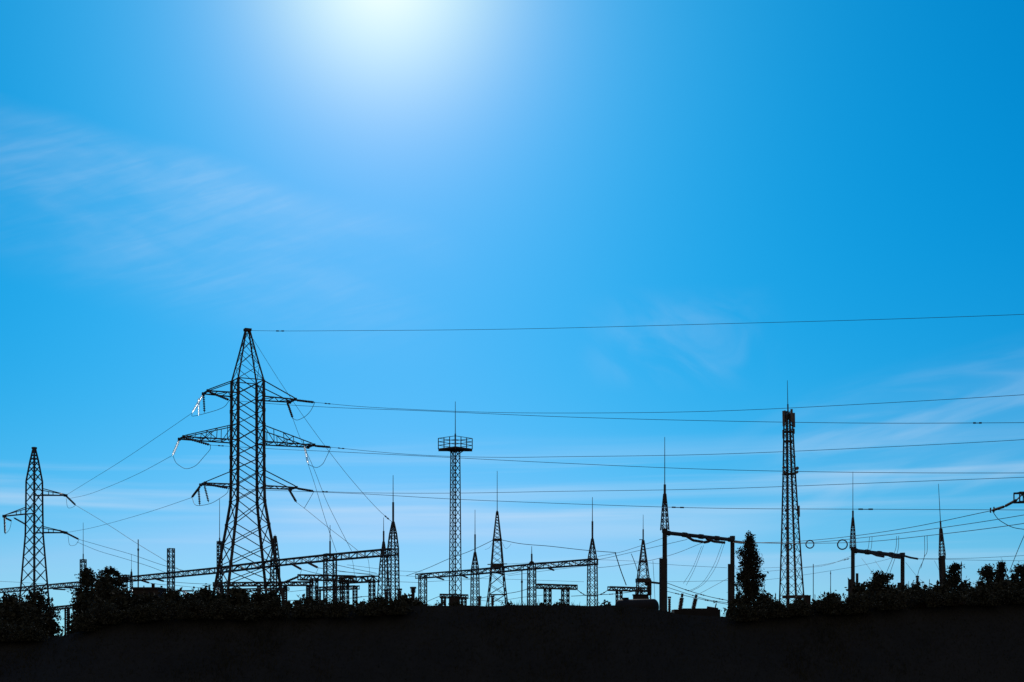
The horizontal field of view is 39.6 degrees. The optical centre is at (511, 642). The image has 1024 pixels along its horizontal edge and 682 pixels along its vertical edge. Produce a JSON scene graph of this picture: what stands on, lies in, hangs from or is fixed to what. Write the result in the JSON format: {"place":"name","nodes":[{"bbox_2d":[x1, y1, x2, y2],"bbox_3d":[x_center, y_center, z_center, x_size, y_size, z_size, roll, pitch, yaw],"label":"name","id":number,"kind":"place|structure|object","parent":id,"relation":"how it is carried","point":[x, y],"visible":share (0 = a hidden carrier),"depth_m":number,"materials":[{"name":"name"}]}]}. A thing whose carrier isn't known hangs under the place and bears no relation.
{"place":"outdoors","nodes":[
{"label":"outdoors","id":0,"kind":"place"},
{"bbox_2d":[448,601,463,605],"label":"shrub","id":1,"kind":"object","parent":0,"point":[457,603],"visible":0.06,"depth_m":60.05,"materials":[{"name":"black plant"}]},
{"bbox_2d":[0,595,1023,681],"bbox_3d":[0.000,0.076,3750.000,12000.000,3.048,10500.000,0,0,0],"label":"ground","id":2,"kind":"structure","parent":0,"point":[422,665],"depth_m":43.02,"materials":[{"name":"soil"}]},
{"bbox_2d":[0,587,27,619],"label":"tree","id":3,"kind":"object","parent":2,"relation":"on","point":[6,602],"visible":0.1,"depth_m":87.52,"materials":[{"name":"black plant"}]},
{"bbox_2d":[0,598,50,636],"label":"shrub","id":4,"kind":"object","parent":2,"relation":"on","point":[17,615],"visible":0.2,"depth_m":69.51,"materials":[{"name":"black plant"}]},
{"bbox_2d":[2,447,78,605],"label":"pylon","id":5,"kind":"object","parent":2,"relation":"on","point":[26,514],"visible":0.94,"depth_m":229.56,"materials":[{"name":"metal"}]},
{"bbox_2d":[76,505,180,570],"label":"power line","id":6,"kind":"object","parent":5,"relation":"hanging from","point":[130,539],"visible":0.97,"depth_m":211.25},
{"bbox_2d":[19,587,67,636],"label":"tree","id":7,"kind":"object","parent":2,"relation":"on","point":[36,599],"visible":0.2,"depth_m":81.73,"materials":[{"name":"black plant"}]},
{"bbox_2d":[34,610,62,636],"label":"shrub","id":8,"kind":"object","parent":2,"relation":"on","point":[50,621],"visible":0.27,"depth_m":78.01,"materials":[{"name":"black plant"}]},
{"bbox_2d":[47,605,71,633],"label":"substation gantry","id":9,"kind":"object","parent":2,"relation":"on","point":[65,607],"visible":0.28,"depth_m":202.09,"materials":[{"name":"metal"}]},
{"bbox_2d":[60,593,93,634],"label":"tree","id":10,"kind":"object","parent":2,"relation":"on","point":[80,602],"visible":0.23,"depth_m":77.70,"materials":[{"name":"black plant"}]},
{"bbox_2d":[67,567,98,618],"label":"birch tree","id":11,"kind":"object","parent":2,"relation":"on","point":[87,575],"visible":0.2,"depth_m":91.33,"materials":[{"name":"black plant"}]},
{"bbox_2d":[66,597,114,632],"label":"shrub","id":12,"kind":"object","parent":2,"relation":"on","point":[99,602],"visible":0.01,"depth_m":67.64,"materials":[{"name":"black plant"}]},
{"bbox_2d":[86,574,119,603],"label":"birch tree","id":13,"kind":"object","parent":2,"relation":"on","point":[101,593],"visible":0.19,"depth_m":86.05,"materials":[{"name":"black plant"}]},
{"bbox_2d":[92,566,126,593],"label":"birch tree","id":14,"kind":"object","parent":2,"relation":"on","point":[117,581],"visible":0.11,"depth_m":89.70,"materials":[{"name":"black plant"}]},
{"bbox_2d":[121,574,131,589],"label":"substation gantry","id":15,"kind":"object","parent":2,"relation":"on","point":[125,577],"visible":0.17,"depth_m":203.77,"materials":[{"name":"metal"}]},
{"bbox_2d":[108,587,149,610],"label":"shrub","id":16,"kind":"object","parent":2,"relation":"on","point":[122,599],"visible":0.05,"depth_m":65.62,"materials":[{"name":"black plant"}]},
{"bbox_2d":[137,539,138,586],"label":"pole","id":17,"kind":"object","parent":2,"relation":"on","point":[138,562],"visible":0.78,"depth_m":199.94,"materials":[{"name":"metal"}]},
{"bbox_2d":[131,583,167,596],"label":"service building","id":18,"kind":"structure","parent":2,"relation":"on","point":[148,590],"depth_m":148.30,"materials":[{"name":"metal"}]},
{"bbox_2d":[128,589,193,592],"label":"busbar support","id":19,"kind":"object","parent":18,"relation":"attached to","point":[184,591],"visible":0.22,"depth_m":150.92,"materials":[{"name":"metal"}]},
{"bbox_2d":[159,586,187,607],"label":"shrub","id":20,"kind":"object","parent":2,"relation":"on","point":[171,594],"visible":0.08,"depth_m":75.68,"materials":[{"name":"black plant"}]},
{"bbox_2d":[167,587,212,611],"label":"shrub","id":21,"kind":"object","parent":2,"relation":"on","point":[192,596],"visible":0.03,"depth_m":66.68,"materials":[{"name":"black plant"}]},
{"bbox_2d":[0,496,399,607],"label":"substation gantry","id":22,"kind":"object","parent":2,"relation":"on","point":[326,559],"visible":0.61,"depth_m":166.76,"materials":[{"name":"metal"}]},
{"bbox_2d":[193,583,221,606],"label":"shrub","id":23,"kind":"object","parent":2,"relation":"on","point":[205,592],"visible":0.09,"depth_m":71.70,"materials":[{"name":"black plant"}]},
{"bbox_2d":[211,588,230,605],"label":"shrub","id":24,"kind":"object","parent":2,"relation":"on","point":[223,595],"visible":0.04,"depth_m":76.77,"materials":[{"name":"black plant"}]},
{"bbox_2d":[223,584,256,609],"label":"shrub","id":25,"kind":"object","parent":2,"relation":"on","point":[237,597],"visible":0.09,"depth_m":67.62,"materials":[{"name":"black plant"}]},
{"bbox_2d":[172,328,330,604],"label":"pylon","id":26,"kind":"object","parent":2,"relation":"on","point":[190,437],"visible":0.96,"depth_m":169.50,"materials":[{"name":"metal"}]},
{"bbox_2d":[68,413,191,493],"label":"power line","id":27,"kind":"object","parent":26,"relation":"attached to","point":[134,452],"visible":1,"depth_m":195.82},
{"bbox_2d":[249,333,391,521],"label":"ground wire","id":28,"kind":"object","parent":26,"relation":"attached to","point":[319,438],"visible":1,"depth_m":156.91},
{"bbox_2d":[293,420,351,550],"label":"power line","id":29,"kind":"object","parent":26,"relation":"attached to","point":[320,486],"visible":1,"depth_m":160.62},
{"bbox_2d":[214,445,900,472],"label":"power line","id":30,"kind":"object","parent":26,"relation":"attached to","point":[574,463],"visible":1,"depth_m":140.32,"materials":[{"name":"metal"}]},
{"bbox_2d":[230,488,988,509],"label":"power line","id":31,"kind":"object","parent":26,"relation":"attached to","point":[653,506],"visible":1,"depth_m":136.94,"materials":[{"name":"metal"}]},
{"bbox_2d":[231,400,1023,423],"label":"power line","id":32,"kind":"object","parent":26,"relation":"attached to","point":[590,417],"visible":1,"depth_m":141.71,"materials":[{"name":"metal"}]},
{"bbox_2d":[250,314,1023,331],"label":"ground wire","id":33,"kind":"object","parent":26,"relation":"attached to","point":[650,325],"visible":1,"depth_m":142.36,"materials":[{"name":"metal"}]},
{"bbox_2d":[315,395,1015,412],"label":"power line","id":34,"kind":"object","parent":26,"relation":"attached to","point":[692,411],"visible":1,"depth_m":142.84,"materials":[{"name":"metal"}]},
{"bbox_2d":[317,477,1023,492],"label":"power line","id":35,"kind":"object","parent":26,"relation":"attached to","point":[722,488],"visible":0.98,"depth_m":142.72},
{"bbox_2d":[332,439,1023,457],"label":"power line","id":36,"kind":"object","parent":26,"relation":"attached to","point":[695,454],"visible":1,"depth_m":145.14,"materials":[{"name":"metal"}]},
{"bbox_2d":[216,587,289,591],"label":"substation gantry","id":37,"kind":"object","parent":2,"relation":"on","point":[248,589],"visible":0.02,"depth_m":226.41,"materials":[{"name":"metal"}]},
{"bbox_2d":[249,589,270,608],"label":"shrub","id":38,"kind":"object","parent":2,"relation":"on","point":[258,597],"visible":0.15,"depth_m":72.60,"materials":[{"name":"black plant"}]},
{"bbox_2d":[213,581,313,600],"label":"substation gantry","id":39,"kind":"object","parent":2,"relation":"on","point":[268,585],"visible":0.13,"depth_m":208.10,"materials":[{"name":"metal"}]},
{"bbox_2d":[261,590,284,601],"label":"shrub","id":40,"kind":"object","parent":2,"relation":"on","point":[270,595],"visible":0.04,"depth_m":77.89,"materials":[{"name":"black plant"}]},
{"bbox_2d":[254,596,293,619],"bbox_3d":[-7.346,-1.099,44.271,1.333,0.782,1.298,0,0,31],"label":"weed clump","id":41,"kind":"object","parent":2,"relation":"on","point":[273,611],"visible":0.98,"depth_m":44.02,"materials":[{"name":"black plant"}]},
{"bbox_2d":[280,601,300,611],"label":"shrub","id":42,"kind":"object","parent":2,"relation":"on","point":[290,606],"visible":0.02,"depth_m":68.76,"materials":[{"name":"black plant"}]},
{"bbox_2d":[288,601,324,618],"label":"weed clump","id":43,"kind":"object","parent":2,"relation":"on","point":[308,611],"visible":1,"depth_m":44.02,"materials":[{"name":"black plant"}]},
{"bbox_2d":[293,594,320,606],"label":"shrub","id":44,"kind":"object","parent":2,"relation":"on","point":[303,600],"visible":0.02,"depth_m":73.93,"materials":[{"name":"black plant"}]},
{"bbox_2d":[283,574,355,603],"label":"substation gantry","id":45,"kind":"object","parent":2,"relation":"on","point":[311,580],"visible":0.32,"depth_m":158.96,"materials":[{"name":"metal"}]},
{"bbox_2d":[315,597,332,609],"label":"shrub","id":46,"kind":"object","parent":2,"relation":"on","point":[321,602],"depth_m":78.72,"materials":[{"name":"black plant"}]},
{"bbox_2d":[316,598,355,617],"bbox_3d":[-5.416,-1.070,44.182,1.258,0.643,1.215,0,0,22],"label":"weed clump","id":47,"kind":"object","parent":2,"relation":"on","point":[334,610],"visible":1,"depth_m":43.97,"materials":[{"name":"black plant"}]},
{"bbox_2d":[316,585,359,606],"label":"substation gantry","id":48,"kind":"object","parent":2,"relation":"on","point":[354,588],"visible":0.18,"depth_m":185.36,"materials":[{"name":"metal"}]},
{"bbox_2d":[349,601,365,610],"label":"shrub","id":49,"kind":"object","parent":2,"relation":"on","point":[356,602],"depth_m":74.66,"materials":[{"name":"black plant"}]},
{"bbox_2d":[339,575,379,607],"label":"substation gantry","id":50,"kind":"object","parent":2,"relation":"on","point":[373,581],"visible":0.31,"depth_m":166.82,"materials":[{"name":"metal"}]},
{"bbox_2d":[348,598,385,616],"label":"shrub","id":51,"kind":"object","parent":2,"relation":"on","point":[369,609],"visible":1,"depth_m":43.94,"materials":[{"name":"black plant"}]},
{"bbox_2d":[368,595,392,607],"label":"shrub","id":52,"kind":"object","parent":2,"relation":"on","point":[382,600],"visible":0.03,"depth_m":65.94,"materials":[{"name":"black plant"}]},
{"bbox_2d":[377,517,389,600],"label":"lightning mast","id":53,"kind":"object","parent":2,"relation":"on","point":[384,570],"visible":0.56,"depth_m":174.93,"materials":[{"name":"metal"}]},
{"bbox_2d":[379,598,416,615],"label":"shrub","id":54,"kind":"object","parent":2,"relation":"on","point":[398,608],"visible":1,"depth_m":43.99,"materials":[{"name":"black plant"}]},
{"bbox_2d":[394,593,419,605],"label":"shrub","id":55,"kind":"object","parent":2,"relation":"on","point":[405,598],"visible":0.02,"depth_m":70.89,"materials":[{"name":"black plant"}]},
{"bbox_2d":[410,587,415,600],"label":"post insulator","id":56,"kind":"object","parent":2,"relation":"on","point":[413,590],"visible":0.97,"depth_m":164.84,"materials":[{"name":"metal"}]},
{"bbox_2d":[412,597,427,605],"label":"shrub","id":57,"kind":"object","parent":2,"relation":"on","point":[421,602],"visible":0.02,"depth_m":75.93,"materials":[{"name":"black plant"}]},
{"bbox_2d":[440,594,467,605],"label":"substation gantry","id":58,"kind":"object","parent":2,"relation":"on","point":[444,597],"visible":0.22,"depth_m":214.62,"materials":[{"name":"metal"}]},
{"bbox_2d":[448,596,459,603],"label":"equipment cabinet","id":59,"kind":"object","parent":2,"relation":"on","point":[454,598],"visible":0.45,"depth_m":169.54,"materials":[{"name":"paint"}]},
{"bbox_2d":[438,401,472,602],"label":"floodlight mast","id":60,"kind":"object","parent":2,"relation":"on","point":[455,449],"visible":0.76,"depth_m":199.78,"materials":[{"name":"metal"}]},
{"bbox_2d":[486,494,507,605],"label":"lightning mast","id":61,"kind":"object","parent":2,"relation":"on","point":[493,564],"visible":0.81,"depth_m":189.60,"materials":[{"name":"metal"}]},
{"bbox_2d":[503,540,615,552],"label":"power line","id":62,"kind":"object","parent":61,"relation":"attached to","point":[559,547],"visible":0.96,"depth_m":180.32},
{"bbox_2d":[415,497,597,605],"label":"substation gantry","id":63,"kind":"object","parent":2,"relation":"on","point":[528,566],"visible":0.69,"depth_m":177.03,"materials":[{"name":"metal"}]},
{"bbox_2d":[353,572,579,581],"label":"power line","id":64,"kind":"object","parent":63,"relation":"attached to","point":[481,578],"visible":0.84,"depth_m":203.53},
{"bbox_2d":[544,539,686,565],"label":"power line","id":65,"kind":"object","parent":63,"relation":"attached to","point":[618,555],"visible":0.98,"depth_m":160.31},
{"bbox_2d":[521,571,522,604],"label":"pole","id":66,"kind":"object","parent":2,"relation":"on","point":[521,589],"visible":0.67,"depth_m":189.96,"materials":[{"name":"metal"}]},
{"bbox_2d":[536,583,577,604],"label":"substation gantry","id":67,"kind":"object","parent":2,"relation":"on","point":[546,587],"visible":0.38,"depth_m":185.26,"materials":[{"name":"metal"}]},
{"bbox_2d":[607,586,649,602],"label":"substation gantry","id":68,"kind":"object","parent":2,"relation":"on","point":[634,589],"visible":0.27,"depth_m":178.68,"materials":[{"name":"metal"}]},
{"bbox_2d":[615,598,658,609],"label":"storage tank","id":69,"kind":"object","parent":2,"relation":"on","point":[649,603],"visible":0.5,"depth_m":99.35,"materials":[{"name":"metal"}]},
{"bbox_2d":[632,594,648,598],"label":"equipment cabinet","id":70,"kind":"object","parent":2,"relation":"on","point":[640,596],"visible":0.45,"depth_m":164.37,"materials":[{"name":"paint"}]},
{"bbox_2d":[635,529,658,598],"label":"lightning mast","id":71,"kind":"object","parent":2,"relation":"on","point":[648,581],"visible":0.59,"depth_m":179.77,"materials":[{"name":"metal"}]},
{"bbox_2d":[671,593,719,615],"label":"transformer","id":72,"kind":"object","parent":2,"relation":"on","point":[708,610],"visible":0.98,"depth_m":123.90,"materials":[{"name":"paint"}]},
{"bbox_2d":[659,437,744,610],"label":"portal gantry","id":73,"kind":"object","parent":2,"relation":"on","point":[663,577],"visible":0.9,"depth_m":150.15,"materials":[{"name":"metal"}]},
{"bbox_2d":[733,523,1023,549],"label":"power line","id":74,"kind":"object","parent":73,"relation":"attached to","point":[880,540],"visible":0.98,"depth_m":111.56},
{"bbox_2d":[721,595,748,616],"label":"shrub","id":75,"kind":"object","parent":2,"relation":"on","point":[738,602],"visible":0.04,"depth_m":83.83,"materials":[{"name":"black plant"}]},
{"bbox_2d":[724,602,767,621],"bbox_3d":[7.247,-0.950,44.271,1.368,0.630,1.200,0,0,0],"label":"weed clump","id":76,"kind":"object","parent":2,"relation":"on","point":[747,614],"visible":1,"depth_m":44.03,"materials":[{"name":"black plant"}]},
{"bbox_2d":[727,530,768,609],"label":"conifer","id":77,"kind":"object","parent":2,"relation":"on","point":[748,576],"visible":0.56,"depth_m":109.95,"materials":[{"name":"black plant"}]},
{"bbox_2d":[751,590,775,609],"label":"shrub","id":78,"kind":"object","parent":2,"relation":"on","point":[762,597],"visible":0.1,"depth_m":83.89,"materials":[{"name":"black plant"}]},
{"bbox_2d":[755,597,792,617],"bbox_3d":[8.172,-1.090,44.166,1.342,0.665,1.246,0,0,-25],"label":"weed clump","id":79,"kind":"object","parent":2,"relation":"on","point":[771,609],"visible":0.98,"depth_m":43.98,"materials":[{"name":"black plant"}]},
{"bbox_2d":[779,380,803,606],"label":"communications tower","id":80,"kind":"structure","parent":2,"relation":"on","point":[787,415],"depth_m":234.59,"materials":[{"name":"metal"}]},
{"bbox_2d":[783,599,813,616],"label":"weed clump","id":81,"kind":"object","parent":2,"relation":"on","point":[800,609],"visible":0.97,"depth_m":43.98,"materials":[{"name":"black plant"}]},
{"bbox_2d":[790,596,810,607],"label":"shrub","id":82,"kind":"object","parent":2,"relation":"on","point":[803,600],"visible":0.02,"depth_m":83.77,"materials":[{"name":"black plant"}]},
{"bbox_2d":[808,593,849,615],"bbox_3d":[9.837,-1.188,44.122,1.359,0.696,1.256,0,0,35],"label":"weed clump","id":83,"kind":"object","parent":2,"relation":"on","point":[828,606],"visible":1,"depth_m":43.98,"materials":[{"name":"black plant"}]},
{"bbox_2d":[818,590,843,601],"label":"shrub","id":84,"kind":"object","parent":2,"relation":"on","point":[835,595],"visible":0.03,"depth_m":83.71,"materials":[{"name":"black plant"}]},
{"bbox_2d":[839,592,873,613],"bbox_3d":[10.647,-1.226,44.258,1.130,0.725,1.261,0,0,0],"label":"weed clump","id":85,"kind":"object","parent":2,"relation":"on","point":[857,605],"visible":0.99,"depth_m":43.98,"materials":[{"name":"black plant"}]},
{"bbox_2d":[843,578,874,602],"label":"shrub","id":86,"kind":"object","parent":2,"relation":"on","point":[862,586],"visible":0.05,"depth_m":83.79,"materials":[{"name":"black plant"}]},
{"bbox_2d":[844,588,875,604],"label":"shrub","id":87,"kind":"object","parent":2,"relation":"on","point":[865,595],"visible":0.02,"depth_m":73.87,"materials":[{"name":"black plant"}]},
{"bbox_2d":[865,570,895,601],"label":"tree","id":88,"kind":"object","parent":2,"relation":"on","point":[877,582],"visible":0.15,"depth_m":94.43,"materials":[{"name":"black plant"}]},
{"bbox_2d":[848,511,917,596],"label":"portal gantry","id":89,"kind":"object","parent":2,"relation":"on","point":[854,550],"visible":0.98,"depth_m":196.19,"materials":[{"name":"metal"}]},
{"bbox_2d":[927,555,1023,558],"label":"power line","id":90,"kind":"object","parent":89,"relation":"attached to","point":[963,558],"visible":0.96,"depth_m":188.90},
{"bbox_2d":[878,584,915,600],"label":"shrub","id":91,"kind":"object","parent":2,"relation":"on","point":[897,592],"visible":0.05,"depth_m":73.61,"materials":[{"name":"black plant"}]},
{"bbox_2d":[892,583,914,598],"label":"shrub","id":92,"kind":"object","parent":2,"relation":"on","point":[905,589],"visible":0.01,"depth_m":83.69,"materials":[{"name":"black plant"}]},
{"bbox_2d":[907,580,923,594],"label":"shrub","id":93,"kind":"object","parent":2,"relation":"on","point":[917,585],"visible":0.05,"depth_m":83.97,"materials":[{"name":"black plant"}]},
{"bbox_2d":[906,586,945,607],"bbox_3d":[12.791,-1.409,44.194,1.233,0.682,1.393,0,0,0],"label":"weed clump","id":94,"kind":"object","parent":2,"relation":"on","point":[924,598],"visible":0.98,"depth_m":44.01,"materials":[{"name":"black plant"}]},
{"bbox_2d":[923,580,954,596],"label":"shrub","id":95,"kind":"object","parent":2,"relation":"on","point":[941,589],"visible":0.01,"depth_m":73.83,"materials":[{"name":"black plant"}]},
{"bbox_2d":[938,484,945,582],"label":"lightning mast","id":96,"kind":"object","parent":2,"relation":"on","point":[941,562],"visible":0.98,"depth_m":189.79,"materials":[{"name":"metal"}]},
{"bbox_2d":[940,561,974,591],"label":"tree","id":97,"kind":"object","parent":2,"relation":"on","point":[953,581],"visible":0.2,"depth_m":94.40,"materials":[{"name":"black plant"}]},
{"bbox_2d":[958,585,979,596],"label":"shrub","id":98,"kind":"object","parent":2,"relation":"on","point":[968,590],"visible":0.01,"depth_m":73.97,"materials":[{"name":"black plant"}]},
{"bbox_2d":[962,585,1004,606],"bbox_3d":[14.595,-1.455,44.203,1.376,0.681,1.358,0,0,0],"label":"weed clump","id":99,"kind":"object","parent":2,"relation":"on","point":[982,596],"visible":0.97,"depth_m":44.03,"materials":[{"name":"black plant"}]},
{"bbox_2d":[973,563,997,587],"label":"tree","id":100,"kind":"object","parent":2,"relation":"on","point":[987,573],"visible":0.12,"depth_m":94.72,"materials":[{"name":"black plant"}]},
{"bbox_2d":[976,575,1017,595],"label":"shrub","id":101,"kind":"object","parent":2,"relation":"on","point":[998,584],"visible":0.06,"depth_m":73.66,"materials":[{"name":"black plant"}]},
{"bbox_2d":[995,559,1007,580],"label":"conifer","id":102,"kind":"object","parent":2,"relation":"on","point":[1001,571],"visible":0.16,"depth_m":99.85,"materials":[{"name":"black plant"}]},
{"bbox_2d":[990,491,1023,529],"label":"substation gantry","id":103,"kind":"object","parent":2,"relation":"on","point":[1014,501],"visible":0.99,"depth_m":95.47,"materials":[{"name":"metal"}]},
{"bbox_2d":[765,510,991,548],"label":"power line","id":104,"kind":"object","parent":103,"relation":"attached to","point":[873,533],"visible":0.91,"depth_m":119.29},
{"bbox_2d":[755,515,1022,549],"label":"power line","id":105,"kind":"object","parent":103,"relation":"hanging from","point":[891,534],"visible":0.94,"depth_m":115.13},
{"bbox_2d":[1004,564,1023,590],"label":"tree","id":106,"kind":"object","parent":2,"relation":"on","point":[1019,570],"visible":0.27,"depth_m":91.86,"materials":[{"name":"black plant"}]},
{"bbox_2d":[0,0,1023,635],"label":"sky","id":107,"kind":"structure","parent":0,"point":[178,178],"materials":[{"name":"blue"}]},
{"bbox_2d":[804,595,810,603],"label":"equipment cabinet","id":108,"kind":"object","parent":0,"point":[807,598],"visible":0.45,"depth_m":159.73,"materials":[{"name":"metal"}]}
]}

